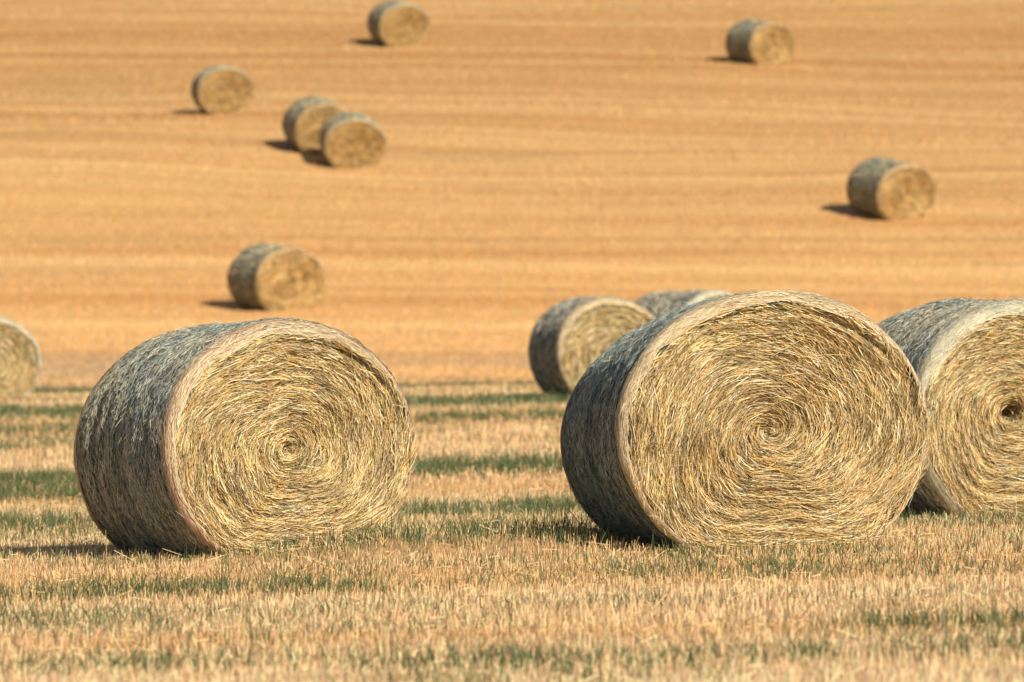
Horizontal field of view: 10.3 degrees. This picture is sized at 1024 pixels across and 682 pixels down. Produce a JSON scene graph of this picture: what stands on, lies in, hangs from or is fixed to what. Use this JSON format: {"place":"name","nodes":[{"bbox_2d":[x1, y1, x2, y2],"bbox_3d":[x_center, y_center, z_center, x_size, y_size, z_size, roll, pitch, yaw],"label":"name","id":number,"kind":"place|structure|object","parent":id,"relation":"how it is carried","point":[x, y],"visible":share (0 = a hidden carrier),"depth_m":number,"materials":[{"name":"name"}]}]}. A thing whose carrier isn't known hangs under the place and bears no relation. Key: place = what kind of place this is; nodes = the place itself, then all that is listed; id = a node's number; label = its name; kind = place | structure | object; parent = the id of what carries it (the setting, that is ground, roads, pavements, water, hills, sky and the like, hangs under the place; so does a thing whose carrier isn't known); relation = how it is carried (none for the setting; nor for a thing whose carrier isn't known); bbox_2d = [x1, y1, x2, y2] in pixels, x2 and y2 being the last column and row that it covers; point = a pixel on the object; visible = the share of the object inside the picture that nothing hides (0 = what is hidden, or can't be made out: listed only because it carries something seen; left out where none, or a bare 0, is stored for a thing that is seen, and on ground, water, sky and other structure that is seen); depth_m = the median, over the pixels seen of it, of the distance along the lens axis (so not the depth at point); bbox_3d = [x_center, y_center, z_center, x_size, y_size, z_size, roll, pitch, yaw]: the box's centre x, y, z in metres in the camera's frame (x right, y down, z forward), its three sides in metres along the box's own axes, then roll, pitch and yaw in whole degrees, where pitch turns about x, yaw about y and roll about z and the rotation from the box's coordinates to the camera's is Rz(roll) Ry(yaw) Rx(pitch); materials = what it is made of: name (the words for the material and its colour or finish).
{"place":"outdoors","nodes":[
{"label":"outdoors","id":0,"kind":"place"},
{"bbox_2d":[0,0,1023,681],"bbox_3d":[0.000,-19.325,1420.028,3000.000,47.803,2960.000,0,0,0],"label":"ground","id":1,"kind":"structure","parent":0,"point":[402,154],"depth_m":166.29,"materials":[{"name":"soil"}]},
{"bbox_2d":[0,316,41,400],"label":"hay bale","id":2,"kind":"object","parent":1,"relation":"on","point":[20,362],"visible":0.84,"depth_m":93.46,"materials":[{"name":"plant"}]},
{"bbox_2d":[191,65,254,113],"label":"hay bale","id":3,"kind":"object","parent":1,"relation":"on","point":[221,89],"visible":1,"depth_m":179.89,"materials":[{"name":"plant"}]},
{"bbox_2d":[73,314,417,556],"bbox_3d":[-1.546,0.591,32.590,1.717,1.477,1.249,-2,-1,-32],"label":"hay bale","id":4,"kind":"object","parent":1,"relation":"on","point":[244,433],"visible":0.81,"depth_m":32.16,"materials":[{"name":"plant"}]},
{"bbox_2d":[227,243,324,311],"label":"hay bale","id":5,"kind":"object","parent":1,"relation":"on","point":[269,277],"visible":1,"depth_m":139.11,"materials":[{"name":"plant"}]},
{"bbox_2d":[282,96,347,154],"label":"hay bale","id":6,"kind":"object","parent":1,"relation":"on","point":[304,119],"visible":0.62,"depth_m":171.90,"materials":[{"name":"plant"}]},
{"bbox_2d":[319,111,386,168],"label":"hay bale","id":7,"kind":"object","parent":1,"relation":"on","point":[349,140],"visible":1,"depth_m":169.74,"materials":[{"name":"plant"}]},
{"bbox_2d":[367,0,429,46],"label":"hay bale","id":8,"kind":"object","parent":1,"relation":"on","point":[395,23],"visible":1,"depth_m":199.91,"materials":[{"name":"plant"}]},
{"bbox_2d":[567,507,587,543],"bbox_3d":[0.371,1.041,31.748,0.010,0.217,0.326,0,0,-21],"label":"dry stem","id":9,"kind":"object","parent":1,"relation":"on","point":[577,521],"visible":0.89,"depth_m":31.75,"materials":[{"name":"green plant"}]},
{"bbox_2d":[528,296,654,396],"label":"hay bale","id":10,"kind":"object","parent":1,"relation":"on","point":[571,340],"visible":0.5,"depth_m":78.78,"materials":[{"name":"plant"}]},
{"bbox_2d":[634,289,732,318],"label":"hay bale","id":11,"kind":"object","parent":1,"relation":"on","point":[656,304],"visible":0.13,"depth_m":85.31,"materials":[{"name":"plant"}]},
{"bbox_2d":[559,288,930,552],"bbox_3d":[1.232,0.465,32.027,1.865,1.543,1.578,1,0,-17],"label":"hay bale","id":12,"kind":"object","parent":1,"relation":"on","point":[767,417],"visible":0.94,"depth_m":31.39,"materials":[{"name":"plant"}]},
{"bbox_2d":[725,19,793,64],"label":"hay bale","id":13,"kind":"object","parent":1,"relation":"on","point":[755,41],"visible":1,"depth_m":195.09,"materials":[{"name":"plant"}]},
{"bbox_2d":[846,156,935,220],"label":"hay bale","id":14,"kind":"object","parent":1,"relation":"on","point":[887,188],"visible":1,"depth_m":158.76,"materials":[{"name":"plant"}]},
{"bbox_2d":[877,296,1023,518],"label":"hay bale","id":15,"kind":"object","parent":1,"relation":"on","point":[965,356],"visible":0.56,"depth_m":35.81,"materials":[{"name":"plant"}]},
{"bbox_2d":[0,377,1023,681],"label":"grass","id":16,"kind":"structure","parent":0,"point":[432,467],"depth_m":28.58,"materials":[{"name":"plant"}]}
]}

